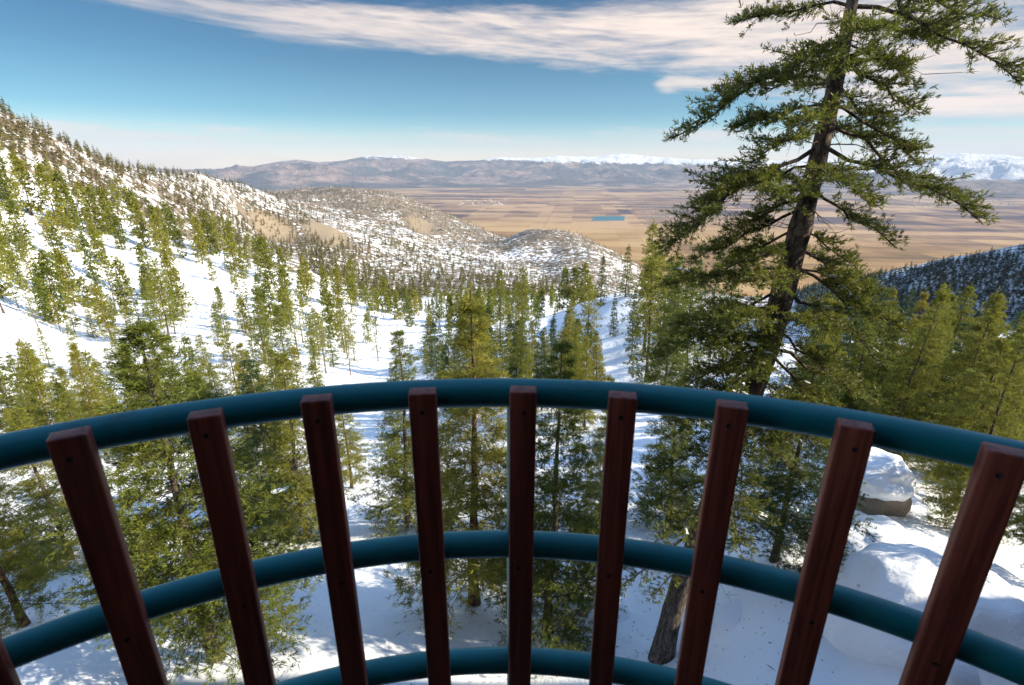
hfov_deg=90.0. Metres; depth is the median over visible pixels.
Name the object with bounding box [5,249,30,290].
fir tree
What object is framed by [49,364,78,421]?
pine tree
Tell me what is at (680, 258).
fir tree
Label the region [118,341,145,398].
fir tree
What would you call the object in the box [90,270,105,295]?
fir tree
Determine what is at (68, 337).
pine tree
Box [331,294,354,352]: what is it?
pine tree
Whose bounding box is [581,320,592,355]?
pine tree
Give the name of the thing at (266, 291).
pine tree
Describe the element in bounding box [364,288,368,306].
fir tree
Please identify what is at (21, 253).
pine tree
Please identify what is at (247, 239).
pine tree
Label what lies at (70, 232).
pine tree
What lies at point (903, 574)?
boulder
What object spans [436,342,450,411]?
fir tree
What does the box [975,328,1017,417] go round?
fir tree
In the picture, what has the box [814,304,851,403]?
fir tree
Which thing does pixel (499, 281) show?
fir tree
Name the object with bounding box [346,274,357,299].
fir tree
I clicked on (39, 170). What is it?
pine tree
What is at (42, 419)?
fir tree
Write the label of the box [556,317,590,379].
fir tree
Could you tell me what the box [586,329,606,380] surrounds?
pine tree
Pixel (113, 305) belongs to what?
fir tree
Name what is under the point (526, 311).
fir tree
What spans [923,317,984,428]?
fir tree
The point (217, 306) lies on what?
pine tree
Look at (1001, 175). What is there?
mountains
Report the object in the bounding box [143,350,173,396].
pine tree
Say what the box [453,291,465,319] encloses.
fir tree
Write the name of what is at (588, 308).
pine tree
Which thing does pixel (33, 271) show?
pine tree
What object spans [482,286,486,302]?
fir tree
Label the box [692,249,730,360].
fir tree
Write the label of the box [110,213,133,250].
fir tree
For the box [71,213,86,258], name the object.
pine tree
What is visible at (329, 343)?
fir tree
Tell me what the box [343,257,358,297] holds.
pine tree
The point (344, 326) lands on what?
pine tree
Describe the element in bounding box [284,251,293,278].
pine tree
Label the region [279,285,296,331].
pine tree
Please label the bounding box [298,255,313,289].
pine tree
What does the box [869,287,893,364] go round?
fir tree
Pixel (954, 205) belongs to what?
distant suburb
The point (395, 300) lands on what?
fir tree
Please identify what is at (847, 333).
fir tree
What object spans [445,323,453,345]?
fir tree
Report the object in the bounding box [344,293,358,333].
pine tree
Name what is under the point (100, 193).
fir tree
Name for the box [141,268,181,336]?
pine tree
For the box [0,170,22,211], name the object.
fir tree
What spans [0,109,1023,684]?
snowy hillside
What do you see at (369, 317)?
fir tree
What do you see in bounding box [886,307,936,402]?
fir tree
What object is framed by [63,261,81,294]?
fir tree
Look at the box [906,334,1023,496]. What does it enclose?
fir tree
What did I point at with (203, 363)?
pine tree
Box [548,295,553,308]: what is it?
fir tree
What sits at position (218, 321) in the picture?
fir tree
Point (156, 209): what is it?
pine tree
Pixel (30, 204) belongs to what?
pine tree
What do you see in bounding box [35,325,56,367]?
fir tree
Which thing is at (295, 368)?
pine tree
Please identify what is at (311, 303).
pine tree
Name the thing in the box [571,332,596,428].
pine tree
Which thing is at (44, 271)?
fir tree
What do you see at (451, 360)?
pine tree
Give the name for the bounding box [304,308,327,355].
pine tree
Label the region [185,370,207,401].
pine tree
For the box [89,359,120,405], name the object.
pine tree
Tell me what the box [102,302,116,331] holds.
pine tree
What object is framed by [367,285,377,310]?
pine tree
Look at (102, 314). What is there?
pine tree
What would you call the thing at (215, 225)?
pine tree
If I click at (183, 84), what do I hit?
sky
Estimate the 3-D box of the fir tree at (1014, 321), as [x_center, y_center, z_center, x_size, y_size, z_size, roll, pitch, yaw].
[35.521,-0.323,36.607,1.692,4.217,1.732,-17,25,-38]
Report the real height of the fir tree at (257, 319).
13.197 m
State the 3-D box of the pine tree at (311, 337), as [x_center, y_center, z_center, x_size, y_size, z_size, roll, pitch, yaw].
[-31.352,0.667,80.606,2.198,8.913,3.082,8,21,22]
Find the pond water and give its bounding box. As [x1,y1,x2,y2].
[592,216,624,220]
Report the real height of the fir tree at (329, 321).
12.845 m
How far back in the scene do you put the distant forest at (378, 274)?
645.35 m
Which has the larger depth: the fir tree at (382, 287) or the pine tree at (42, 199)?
the fir tree at (382, 287)
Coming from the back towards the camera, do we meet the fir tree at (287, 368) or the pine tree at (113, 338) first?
the pine tree at (113, 338)
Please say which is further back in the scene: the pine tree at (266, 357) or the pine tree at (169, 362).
the pine tree at (266, 357)
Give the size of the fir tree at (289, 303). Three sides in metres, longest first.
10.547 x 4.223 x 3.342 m
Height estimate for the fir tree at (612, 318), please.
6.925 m
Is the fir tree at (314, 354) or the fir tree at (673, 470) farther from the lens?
the fir tree at (314, 354)
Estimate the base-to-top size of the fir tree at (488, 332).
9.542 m
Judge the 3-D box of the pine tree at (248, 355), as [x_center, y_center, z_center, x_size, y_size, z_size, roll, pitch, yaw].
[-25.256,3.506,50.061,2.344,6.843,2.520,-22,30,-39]
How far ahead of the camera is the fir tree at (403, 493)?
19.67 m
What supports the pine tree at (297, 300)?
on the snowy hillside
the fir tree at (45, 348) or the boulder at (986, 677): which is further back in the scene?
the fir tree at (45, 348)
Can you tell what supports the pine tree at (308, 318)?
on the snowy hillside
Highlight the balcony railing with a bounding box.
[0,378,1023,684]
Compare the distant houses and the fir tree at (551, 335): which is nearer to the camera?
the fir tree at (551, 335)
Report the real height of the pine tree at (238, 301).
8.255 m
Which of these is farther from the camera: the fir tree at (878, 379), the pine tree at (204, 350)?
the pine tree at (204, 350)
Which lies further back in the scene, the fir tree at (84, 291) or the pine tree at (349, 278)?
the pine tree at (349, 278)
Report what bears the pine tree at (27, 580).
on the snowy hillside
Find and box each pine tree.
[0,140,12,176]
[0,201,21,251]
[0,235,21,273]
[0,242,13,280]
[0,254,15,298]
[0,262,12,313]
[0,264,19,307]
[0,363,17,428]
[0,470,83,636]
[1,408,19,432]
[6,151,30,187]
[6,154,44,215]
[6,337,71,423]
[8,176,24,219]
[8,359,58,424]
[12,215,28,257]
[16,276,39,326]
[18,249,32,274]
[19,248,35,278]
[19,347,51,413]
[20,341,53,396]
[22,273,37,303]
[26,264,51,310]
[28,260,50,297]
[30,262,39,282]
[32,161,73,228]
[33,249,66,300]
[34,209,57,248]
[37,186,48,210]
[40,219,49,237]
[43,209,54,226]
[44,159,59,189]
[45,376,71,421]
[46,292,67,331]
[47,381,74,420]
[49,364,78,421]
[53,207,71,240]
[53,248,84,306]
[56,384,105,459]
[58,370,75,399]
[61,295,81,330]
[62,323,85,365]
[65,222,81,252]
[66,341,107,455]
[67,187,87,229]
[68,355,81,380]
[69,348,86,366]
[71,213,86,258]
[73,180,94,215]
[75,349,122,404]
[76,390,95,418]
[79,184,110,235]
[79,186,90,212]
[82,212,104,248]
[86,297,102,328]
[87,281,121,340]
[88,226,106,258]
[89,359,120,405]
[91,286,115,322]
[92,201,106,232]
[93,253,119,307]
[99,300,116,327]
[101,259,113,288]
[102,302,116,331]
[102,348,113,374]
[102,386,124,456]
[103,200,120,242]
[107,182,126,229]
[107,257,140,314]
[107,331,132,375]
[111,176,129,222]
[119,305,128,324]
[121,272,133,300]
[122,187,145,236]
[122,298,134,323]
[133,242,157,292]
[137,265,152,294]
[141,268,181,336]
[141,358,181,443]
[142,271,154,306]
[142,276,167,329]
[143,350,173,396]
[146,203,161,237]
[146,223,162,259]
[149,212,169,251]
[150,258,170,303]
[151,205,164,232]
[156,342,187,403]
[159,201,175,236]
[159,277,182,333]
[161,222,175,256]
[161,236,178,271]
[166,265,192,313]
[175,213,188,241]
[175,227,188,257]
[176,250,183,265]
[179,295,189,327]
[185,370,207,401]
[186,213,199,241]
[187,213,209,263]
[193,294,198,312]
[194,333,220,384]
[194,353,219,397]
[195,224,209,251]
[206,261,218,280]
[207,210,224,256]
[209,222,216,251]
[211,285,235,340]
[212,332,245,395]
[215,214,227,258]
[216,287,224,309]
[221,217,243,270]
[229,275,248,321]
[229,340,270,446]
[233,296,252,331]
[235,298,247,335]
[238,281,252,315]
[242,233,254,265]
[242,347,265,387]
[243,315,259,356]
[246,236,263,280]
[250,234,275,278]
[256,235,279,282]
[256,338,283,389]
[257,360,272,428]
[259,278,282,328]
[270,304,288,343]
[272,281,277,301]
[276,264,293,304]
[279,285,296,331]
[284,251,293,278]
[284,343,311,389]
[285,306,307,357]
[291,288,306,342]
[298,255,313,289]
[299,298,308,324]
[300,258,315,294]
[302,312,320,353]
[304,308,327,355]
[305,320,322,368]
[305,359,322,386]
[306,296,314,316]
[308,309,333,373]
[317,265,328,289]
[321,317,327,353]
[328,266,333,289]
[330,266,345,307]
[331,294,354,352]
[333,309,358,357]
[335,414,372,491]
[337,325,358,374]
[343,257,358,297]
[343,275,357,310]
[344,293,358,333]
[344,318,358,359]
[361,283,366,302]
[361,312,372,342]
[366,289,383,334]
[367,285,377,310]
[367,317,384,360]
[383,283,562,639]
[407,289,419,315]
[413,314,440,367]
[446,357,459,416]
[451,289,455,309]
[452,315,493,417]
[475,293,484,319]
[487,288,497,310]
[491,326,504,371]
[503,330,513,372]
[507,265,540,338]
[508,316,517,335]
[517,322,531,359]
[517,338,540,414]
[526,336,540,376]
[553,329,564,373]
[554,304,585,412]
[556,265,570,311]
[561,328,584,417]
[565,263,584,306]
[565,299,577,323]
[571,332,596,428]
[573,274,606,347]
[573,373,634,517]
[577,261,595,303]
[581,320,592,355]
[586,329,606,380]
[589,330,610,380]
[620,243,671,353]
[635,219,663,287]
[637,261,659,317]
[662,289,690,365]
[665,251,683,290]
[789,296,846,438]
[840,310,863,359]
[844,319,871,373]
[881,287,929,408]
[924,281,950,349]
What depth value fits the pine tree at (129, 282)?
124.07 m
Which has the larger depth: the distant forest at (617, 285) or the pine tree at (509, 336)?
the distant forest at (617, 285)
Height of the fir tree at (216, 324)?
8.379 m
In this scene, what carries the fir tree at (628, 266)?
on the snowy hillside
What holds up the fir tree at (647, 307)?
on the snowy hillside
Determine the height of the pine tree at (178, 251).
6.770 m
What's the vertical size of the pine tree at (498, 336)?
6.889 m
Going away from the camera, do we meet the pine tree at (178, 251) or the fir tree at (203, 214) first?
the pine tree at (178, 251)
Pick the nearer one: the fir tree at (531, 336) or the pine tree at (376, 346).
the fir tree at (531, 336)
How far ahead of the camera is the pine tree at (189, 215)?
192.98 m
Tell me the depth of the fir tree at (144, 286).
92.34 m
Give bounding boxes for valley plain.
[263,186,1023,295]
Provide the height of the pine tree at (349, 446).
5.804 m
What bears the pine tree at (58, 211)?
on the snowy hillside
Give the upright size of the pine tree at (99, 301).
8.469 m
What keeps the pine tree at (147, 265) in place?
on the snowy hillside
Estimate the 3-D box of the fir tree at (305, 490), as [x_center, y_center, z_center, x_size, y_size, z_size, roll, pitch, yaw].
[-8.070,4.125,19.043,4.118,8.491,4.228,9,21,23]
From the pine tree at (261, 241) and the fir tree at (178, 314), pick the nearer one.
the fir tree at (178, 314)
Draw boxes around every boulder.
[552,586,631,631]
[711,597,741,639]
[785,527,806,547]
[823,542,1023,684]
[844,510,915,553]
[855,447,916,516]
[976,564,1023,684]
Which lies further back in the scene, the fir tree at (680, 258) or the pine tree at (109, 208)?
the pine tree at (109, 208)
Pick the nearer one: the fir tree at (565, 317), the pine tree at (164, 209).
the fir tree at (565, 317)
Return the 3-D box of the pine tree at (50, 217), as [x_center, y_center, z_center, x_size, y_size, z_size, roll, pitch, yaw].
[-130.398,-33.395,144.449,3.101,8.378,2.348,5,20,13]
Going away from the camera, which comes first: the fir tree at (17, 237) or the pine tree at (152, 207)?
the fir tree at (17, 237)
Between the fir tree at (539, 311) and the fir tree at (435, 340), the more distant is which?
the fir tree at (539, 311)
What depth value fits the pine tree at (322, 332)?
100.56 m
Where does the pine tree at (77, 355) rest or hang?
on the snowy hillside
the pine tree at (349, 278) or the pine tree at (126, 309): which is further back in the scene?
the pine tree at (349, 278)
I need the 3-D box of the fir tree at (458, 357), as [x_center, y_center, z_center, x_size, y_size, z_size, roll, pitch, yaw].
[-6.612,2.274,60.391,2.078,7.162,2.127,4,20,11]
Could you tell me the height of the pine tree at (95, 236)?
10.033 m
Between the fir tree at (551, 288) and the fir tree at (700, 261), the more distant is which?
the fir tree at (551, 288)
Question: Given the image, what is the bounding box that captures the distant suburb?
[907,195,1015,206]
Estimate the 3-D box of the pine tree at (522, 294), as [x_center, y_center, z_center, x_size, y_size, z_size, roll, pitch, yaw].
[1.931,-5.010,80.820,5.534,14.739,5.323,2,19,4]
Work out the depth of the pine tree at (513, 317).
81.50 m
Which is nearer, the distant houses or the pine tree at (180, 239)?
the pine tree at (180, 239)
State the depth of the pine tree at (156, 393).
32.10 m
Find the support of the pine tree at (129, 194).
on the snowy hillside
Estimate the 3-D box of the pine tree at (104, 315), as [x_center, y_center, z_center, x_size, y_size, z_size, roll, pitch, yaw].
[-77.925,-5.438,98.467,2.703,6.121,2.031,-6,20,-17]
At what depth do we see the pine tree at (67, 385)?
48.45 m
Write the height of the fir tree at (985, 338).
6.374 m
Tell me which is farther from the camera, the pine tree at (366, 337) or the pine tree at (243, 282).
the pine tree at (366, 337)
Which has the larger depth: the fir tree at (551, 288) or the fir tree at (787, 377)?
the fir tree at (551, 288)
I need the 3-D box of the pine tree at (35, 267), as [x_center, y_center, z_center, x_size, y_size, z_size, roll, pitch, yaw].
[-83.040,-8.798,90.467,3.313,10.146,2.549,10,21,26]
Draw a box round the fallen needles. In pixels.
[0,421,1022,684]
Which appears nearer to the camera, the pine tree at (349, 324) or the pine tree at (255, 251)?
the pine tree at (349, 324)
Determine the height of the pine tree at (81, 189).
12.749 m
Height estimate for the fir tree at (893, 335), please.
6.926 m
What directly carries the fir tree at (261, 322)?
on the snowy hillside
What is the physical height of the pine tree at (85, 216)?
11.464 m
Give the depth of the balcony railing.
1.12 m
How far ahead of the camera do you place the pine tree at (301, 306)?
131.90 m
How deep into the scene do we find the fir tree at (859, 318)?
37.15 m
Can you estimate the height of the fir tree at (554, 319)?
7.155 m
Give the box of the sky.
[0,0,1023,168]
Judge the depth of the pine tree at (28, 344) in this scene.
49.27 m
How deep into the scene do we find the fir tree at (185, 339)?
41.15 m
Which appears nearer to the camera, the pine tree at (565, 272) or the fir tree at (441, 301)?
the pine tree at (565, 272)
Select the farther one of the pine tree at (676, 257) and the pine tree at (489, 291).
the pine tree at (489, 291)
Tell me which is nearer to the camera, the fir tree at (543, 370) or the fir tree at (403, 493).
the fir tree at (403, 493)
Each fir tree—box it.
[0,150,27,201]
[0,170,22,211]
[0,209,12,241]
[0,356,34,433]
[0,381,16,411]
[0,405,127,574]
[3,353,56,429]
[4,196,36,250]
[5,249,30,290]
[12,231,29,261]
[31,277,57,323]
[33,249,81,324]
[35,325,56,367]
[36,306,326,684]
[47,224,72,262]
[50,169,84,229]
[54,265,71,294]
[62,182,82,221]
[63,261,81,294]
[76,275,95,307]
[77,231,104,278]
[81,299,99,337]
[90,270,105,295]
[96,184,125,234]
[98,241,112,263]
[102,190,126,233]
[109,297,118,316]
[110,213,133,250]
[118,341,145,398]
[124,354,145,408]
[128,195,151,247]
[139,276,150,298]
[140,279,162,337]
[159,245,179,297]
[166,207,181,246]
[166,288,184,319]
[180,331,219,391]
[187,351,204,392]
[193,370,207,399]
[198,208,221,256]
[204,362,242,431]
[205,303,225,344]
[212,303,222,332]
[227,231,237,256]
[229,266,233,281]
[236,245,250,279]
[236,351,311,538]
[241,346,360,547]
[242,244,252,268]
[245,283,278,365]
[251,238,260,264]
[253,272,264,300]
[253,295,273,337]
[255,287,273,325]
[261,346,303,444]
[271,302,304,365]
[276,245,293,287]
[277,283,293,328]
[280,349,299,385]
[283,290,295,320]
[294,267,310,306]
[307,336,327,386]
[316,267,332,304]
[319,286,334,321]
[320,291,340,339]
[325,323,341,366]
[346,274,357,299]
[351,284,359,305]
[352,326,463,538]
[358,286,364,301]
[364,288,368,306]
[366,307,371,321]
[377,276,391,313]
[385,291,392,312]
[391,289,404,320]
[400,287,408,313]
[404,297,416,326]
[418,298,423,310]
[419,342,432,374]
[420,323,435,363]
[424,319,441,378]
[426,303,434,322]
[430,297,434,318]
[432,342,445,374]
[434,302,441,321]
[436,322,443,348]
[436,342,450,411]
[438,294,444,318]
[439,347,450,376]
[440,313,454,362]
[443,292,454,327]
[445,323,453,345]
[452,334,462,370]
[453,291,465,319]
[460,323,471,368]
[469,306,500,377]
[472,334,633,678]
[473,286,484,320]
[476,303,497,374]
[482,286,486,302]
[485,294,494,323]
[489,266,515,348]
[495,295,505,320]
[497,333,510,371]
[501,312,518,370]
[504,289,512,313]
[505,317,529,377]
[512,312,530,377]
[519,284,533,321]
[527,320,536,359]
[529,291,537,311]
[529,329,552,410]
[533,294,541,338]
[533,327,552,378]
[538,289,545,317]
[545,319,555,361]
[548,282,554,301]
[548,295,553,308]
[549,310,556,352]
[554,296,560,312]
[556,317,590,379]
[561,303,568,330]
[593,256,608,307]
[607,293,619,335]
[614,244,635,297]
[620,0,1023,664]
[623,249,683,383]
[623,288,641,352]
[628,378,702,535]
[639,260,693,385]
[652,255,673,336]
[661,253,688,351]
[668,263,705,373]
[685,256,705,315]
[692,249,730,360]
[694,267,707,316]
[720,241,743,349]
[725,335,885,586]
[778,294,831,390]
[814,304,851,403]
[832,299,870,368]
[833,287,845,349]
[834,310,867,409]
[835,315,885,412]
[852,285,951,465]
[855,285,901,378]
[859,298,899,390]
[860,308,899,411]
[865,288,952,417]
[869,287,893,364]
[884,290,958,411]
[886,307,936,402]
[892,288,915,361]
[899,286,1022,477]
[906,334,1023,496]
[917,325,1023,544]
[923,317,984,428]
[928,281,979,387]
[949,308,1006,397]
[963,360,1023,484]
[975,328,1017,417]
[1003,341,1023,406]
[1003,489,1023,573]
[1004,310,1022,339]
[1011,314,1023,364]
[1012,328,1022,384]
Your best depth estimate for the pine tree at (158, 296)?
98.78 m
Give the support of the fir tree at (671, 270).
on the snowy hillside
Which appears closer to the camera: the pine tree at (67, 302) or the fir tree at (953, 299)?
the fir tree at (953, 299)
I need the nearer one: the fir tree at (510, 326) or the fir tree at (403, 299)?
the fir tree at (510, 326)
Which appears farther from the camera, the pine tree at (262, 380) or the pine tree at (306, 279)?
the pine tree at (306, 279)
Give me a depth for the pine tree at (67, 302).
87.97 m
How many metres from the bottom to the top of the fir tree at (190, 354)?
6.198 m
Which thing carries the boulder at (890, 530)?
on the snowy hillside
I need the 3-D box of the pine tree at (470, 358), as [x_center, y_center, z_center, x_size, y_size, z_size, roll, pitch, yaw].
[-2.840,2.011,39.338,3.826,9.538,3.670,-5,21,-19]
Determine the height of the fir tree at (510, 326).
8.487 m
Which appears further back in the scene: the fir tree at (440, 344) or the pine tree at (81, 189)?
the pine tree at (81, 189)
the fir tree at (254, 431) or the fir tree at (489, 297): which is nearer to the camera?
the fir tree at (254, 431)
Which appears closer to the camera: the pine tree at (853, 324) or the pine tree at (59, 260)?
the pine tree at (853, 324)
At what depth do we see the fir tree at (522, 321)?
51.39 m
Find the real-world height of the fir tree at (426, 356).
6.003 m
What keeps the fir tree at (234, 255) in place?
on the snowy hillside
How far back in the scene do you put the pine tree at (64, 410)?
27.44 m
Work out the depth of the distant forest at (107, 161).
457.74 m
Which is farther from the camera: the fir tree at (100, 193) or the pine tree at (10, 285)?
the fir tree at (100, 193)
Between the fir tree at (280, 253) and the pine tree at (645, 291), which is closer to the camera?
the pine tree at (645, 291)
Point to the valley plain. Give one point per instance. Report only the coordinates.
(932, 231)
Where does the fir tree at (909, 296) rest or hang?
on the snowy hillside
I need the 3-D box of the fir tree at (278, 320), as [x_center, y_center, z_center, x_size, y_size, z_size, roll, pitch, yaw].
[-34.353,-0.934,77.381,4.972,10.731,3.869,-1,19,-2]
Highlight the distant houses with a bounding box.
[641,204,689,218]
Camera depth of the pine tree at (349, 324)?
98.77 m
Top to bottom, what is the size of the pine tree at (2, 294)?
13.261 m
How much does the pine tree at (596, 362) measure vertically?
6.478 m
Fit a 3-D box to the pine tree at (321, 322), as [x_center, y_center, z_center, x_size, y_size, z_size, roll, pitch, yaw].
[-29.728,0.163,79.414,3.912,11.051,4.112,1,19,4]
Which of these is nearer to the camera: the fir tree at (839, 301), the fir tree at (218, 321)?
the fir tree at (839, 301)
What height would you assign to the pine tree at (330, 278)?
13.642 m
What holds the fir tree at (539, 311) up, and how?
on the snowy hillside
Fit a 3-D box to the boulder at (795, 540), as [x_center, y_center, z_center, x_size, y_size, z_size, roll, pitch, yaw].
[7.779,5.631,13.786,1.098,1.373,0.964,-6,20,-16]
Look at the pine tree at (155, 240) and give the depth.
160.78 m
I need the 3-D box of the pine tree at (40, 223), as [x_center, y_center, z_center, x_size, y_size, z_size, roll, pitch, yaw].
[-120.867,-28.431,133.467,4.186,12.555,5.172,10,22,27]
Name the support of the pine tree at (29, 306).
on the snowy hillside
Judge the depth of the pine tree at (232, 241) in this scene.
177.28 m
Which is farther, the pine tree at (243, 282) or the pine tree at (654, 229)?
the pine tree at (243, 282)
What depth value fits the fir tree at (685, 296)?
45.22 m
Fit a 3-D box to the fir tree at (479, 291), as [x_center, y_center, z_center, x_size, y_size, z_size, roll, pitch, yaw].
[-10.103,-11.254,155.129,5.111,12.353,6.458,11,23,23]
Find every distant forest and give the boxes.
[0,96,328,259]
[232,177,521,259]
[303,234,600,302]
[483,229,640,295]
[794,244,1023,337]
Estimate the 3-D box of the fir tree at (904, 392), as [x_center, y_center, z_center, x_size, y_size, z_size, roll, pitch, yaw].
[15.385,1.528,19.765,3.356,7.746,3.269,-14,27,-36]
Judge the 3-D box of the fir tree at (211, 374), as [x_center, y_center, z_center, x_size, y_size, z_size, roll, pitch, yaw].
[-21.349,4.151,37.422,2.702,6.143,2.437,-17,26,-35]
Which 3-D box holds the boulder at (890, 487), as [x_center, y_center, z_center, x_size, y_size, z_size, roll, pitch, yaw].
[10.236,4.451,14.722,2.316,2.879,2.062,0,19,0]
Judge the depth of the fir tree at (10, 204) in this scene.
125.17 m
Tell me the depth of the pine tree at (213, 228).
198.75 m
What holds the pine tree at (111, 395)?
on the snowy hillside
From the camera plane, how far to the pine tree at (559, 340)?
46.41 m
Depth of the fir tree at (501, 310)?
163.61 m
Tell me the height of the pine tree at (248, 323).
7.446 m
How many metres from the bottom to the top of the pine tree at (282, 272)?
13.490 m
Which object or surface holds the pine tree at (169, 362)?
on the snowy hillside
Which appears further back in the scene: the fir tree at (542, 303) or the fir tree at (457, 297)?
the fir tree at (457, 297)
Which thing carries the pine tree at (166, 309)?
on the snowy hillside
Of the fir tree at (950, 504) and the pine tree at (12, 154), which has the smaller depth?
the fir tree at (950, 504)
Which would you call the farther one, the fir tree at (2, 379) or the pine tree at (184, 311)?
the pine tree at (184, 311)
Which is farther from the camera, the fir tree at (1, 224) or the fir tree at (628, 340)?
the fir tree at (1, 224)
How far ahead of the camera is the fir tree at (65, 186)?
167.29 m
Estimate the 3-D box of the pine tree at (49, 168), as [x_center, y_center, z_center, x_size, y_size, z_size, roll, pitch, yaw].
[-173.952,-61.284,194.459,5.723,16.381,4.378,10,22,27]
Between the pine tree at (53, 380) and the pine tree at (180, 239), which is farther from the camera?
the pine tree at (180, 239)
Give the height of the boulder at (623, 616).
1.586 m
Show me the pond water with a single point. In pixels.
(608, 218)
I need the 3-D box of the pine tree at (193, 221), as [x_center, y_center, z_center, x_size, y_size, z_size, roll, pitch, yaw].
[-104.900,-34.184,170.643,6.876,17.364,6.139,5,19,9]
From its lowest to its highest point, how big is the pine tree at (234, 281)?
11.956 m
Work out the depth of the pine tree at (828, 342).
22.21 m
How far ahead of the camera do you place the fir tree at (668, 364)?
38.74 m
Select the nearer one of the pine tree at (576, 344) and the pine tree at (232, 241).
the pine tree at (576, 344)
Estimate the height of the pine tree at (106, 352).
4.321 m
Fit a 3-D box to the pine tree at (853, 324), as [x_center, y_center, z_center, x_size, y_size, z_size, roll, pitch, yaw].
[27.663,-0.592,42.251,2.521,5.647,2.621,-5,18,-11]
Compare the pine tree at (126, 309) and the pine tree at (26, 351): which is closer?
the pine tree at (26, 351)
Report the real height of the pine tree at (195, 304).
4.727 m
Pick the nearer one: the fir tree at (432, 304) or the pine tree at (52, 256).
the pine tree at (52, 256)
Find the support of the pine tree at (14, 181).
on the snowy hillside
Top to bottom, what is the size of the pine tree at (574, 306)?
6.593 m
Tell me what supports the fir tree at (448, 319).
on the snowy hillside
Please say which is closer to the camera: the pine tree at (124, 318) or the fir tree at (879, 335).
the fir tree at (879, 335)
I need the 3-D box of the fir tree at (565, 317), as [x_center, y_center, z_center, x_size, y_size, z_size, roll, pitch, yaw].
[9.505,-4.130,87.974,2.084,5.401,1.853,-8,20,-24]
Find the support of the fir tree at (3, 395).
on the snowy hillside
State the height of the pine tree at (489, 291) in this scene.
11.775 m
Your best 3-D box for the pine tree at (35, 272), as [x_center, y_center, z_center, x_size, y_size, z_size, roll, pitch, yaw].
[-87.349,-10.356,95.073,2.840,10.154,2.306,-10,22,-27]
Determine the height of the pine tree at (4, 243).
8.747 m
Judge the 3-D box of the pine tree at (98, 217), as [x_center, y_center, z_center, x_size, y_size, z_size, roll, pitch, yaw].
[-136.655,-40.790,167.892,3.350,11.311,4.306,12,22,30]
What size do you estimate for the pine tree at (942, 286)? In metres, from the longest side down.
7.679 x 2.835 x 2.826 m
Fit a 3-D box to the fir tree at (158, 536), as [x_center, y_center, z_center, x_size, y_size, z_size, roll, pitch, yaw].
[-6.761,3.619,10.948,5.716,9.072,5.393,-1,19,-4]
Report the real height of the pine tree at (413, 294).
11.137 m
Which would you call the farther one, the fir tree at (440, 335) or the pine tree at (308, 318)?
the fir tree at (440, 335)
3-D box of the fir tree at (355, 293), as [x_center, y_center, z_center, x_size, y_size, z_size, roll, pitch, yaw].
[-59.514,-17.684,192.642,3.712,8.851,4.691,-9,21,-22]
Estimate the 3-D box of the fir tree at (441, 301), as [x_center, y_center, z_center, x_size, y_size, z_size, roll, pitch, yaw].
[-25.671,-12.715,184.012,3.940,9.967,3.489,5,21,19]
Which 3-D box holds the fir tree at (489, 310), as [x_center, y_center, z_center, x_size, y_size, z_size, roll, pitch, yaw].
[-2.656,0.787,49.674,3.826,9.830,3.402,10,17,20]
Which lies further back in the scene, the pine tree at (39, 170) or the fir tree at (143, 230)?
the fir tree at (143, 230)
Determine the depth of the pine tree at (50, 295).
84.54 m
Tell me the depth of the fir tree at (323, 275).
173.71 m
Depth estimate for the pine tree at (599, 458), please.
18.15 m
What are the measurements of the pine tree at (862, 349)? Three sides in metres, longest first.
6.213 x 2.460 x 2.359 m
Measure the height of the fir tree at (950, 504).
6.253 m
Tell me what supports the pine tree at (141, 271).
on the snowy hillside
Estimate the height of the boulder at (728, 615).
1.536 m
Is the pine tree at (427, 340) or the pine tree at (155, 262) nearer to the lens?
the pine tree at (427, 340)
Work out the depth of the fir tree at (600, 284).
95.86 m
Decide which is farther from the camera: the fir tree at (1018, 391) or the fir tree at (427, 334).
the fir tree at (427, 334)
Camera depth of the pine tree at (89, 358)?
36.03 m
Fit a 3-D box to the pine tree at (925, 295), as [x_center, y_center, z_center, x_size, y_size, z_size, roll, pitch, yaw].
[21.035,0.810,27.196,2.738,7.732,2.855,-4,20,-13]
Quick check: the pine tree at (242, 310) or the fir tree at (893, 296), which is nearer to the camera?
the fir tree at (893, 296)
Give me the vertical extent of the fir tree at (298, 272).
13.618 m
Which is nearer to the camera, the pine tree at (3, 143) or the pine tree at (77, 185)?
the pine tree at (3, 143)
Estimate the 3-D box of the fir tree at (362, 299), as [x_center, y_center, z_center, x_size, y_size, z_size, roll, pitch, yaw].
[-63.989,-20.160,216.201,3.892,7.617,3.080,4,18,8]
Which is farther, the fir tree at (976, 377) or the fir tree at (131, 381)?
the fir tree at (131, 381)
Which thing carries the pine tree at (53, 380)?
on the snowy hillside
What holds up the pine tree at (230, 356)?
on the snowy hillside
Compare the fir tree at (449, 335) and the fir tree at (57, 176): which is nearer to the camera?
the fir tree at (449, 335)
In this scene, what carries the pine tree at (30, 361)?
on the snowy hillside
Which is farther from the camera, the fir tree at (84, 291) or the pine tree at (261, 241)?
the pine tree at (261, 241)
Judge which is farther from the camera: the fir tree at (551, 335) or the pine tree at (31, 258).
the pine tree at (31, 258)
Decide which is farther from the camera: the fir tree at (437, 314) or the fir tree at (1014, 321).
the fir tree at (437, 314)
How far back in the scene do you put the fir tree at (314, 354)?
63.84 m
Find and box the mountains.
[141,153,1023,197]
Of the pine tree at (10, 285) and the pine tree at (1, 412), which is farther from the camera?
the pine tree at (10, 285)
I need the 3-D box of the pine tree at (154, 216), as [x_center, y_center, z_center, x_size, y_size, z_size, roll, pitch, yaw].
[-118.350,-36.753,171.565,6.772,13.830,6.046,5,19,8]
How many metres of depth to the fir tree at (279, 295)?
122.73 m

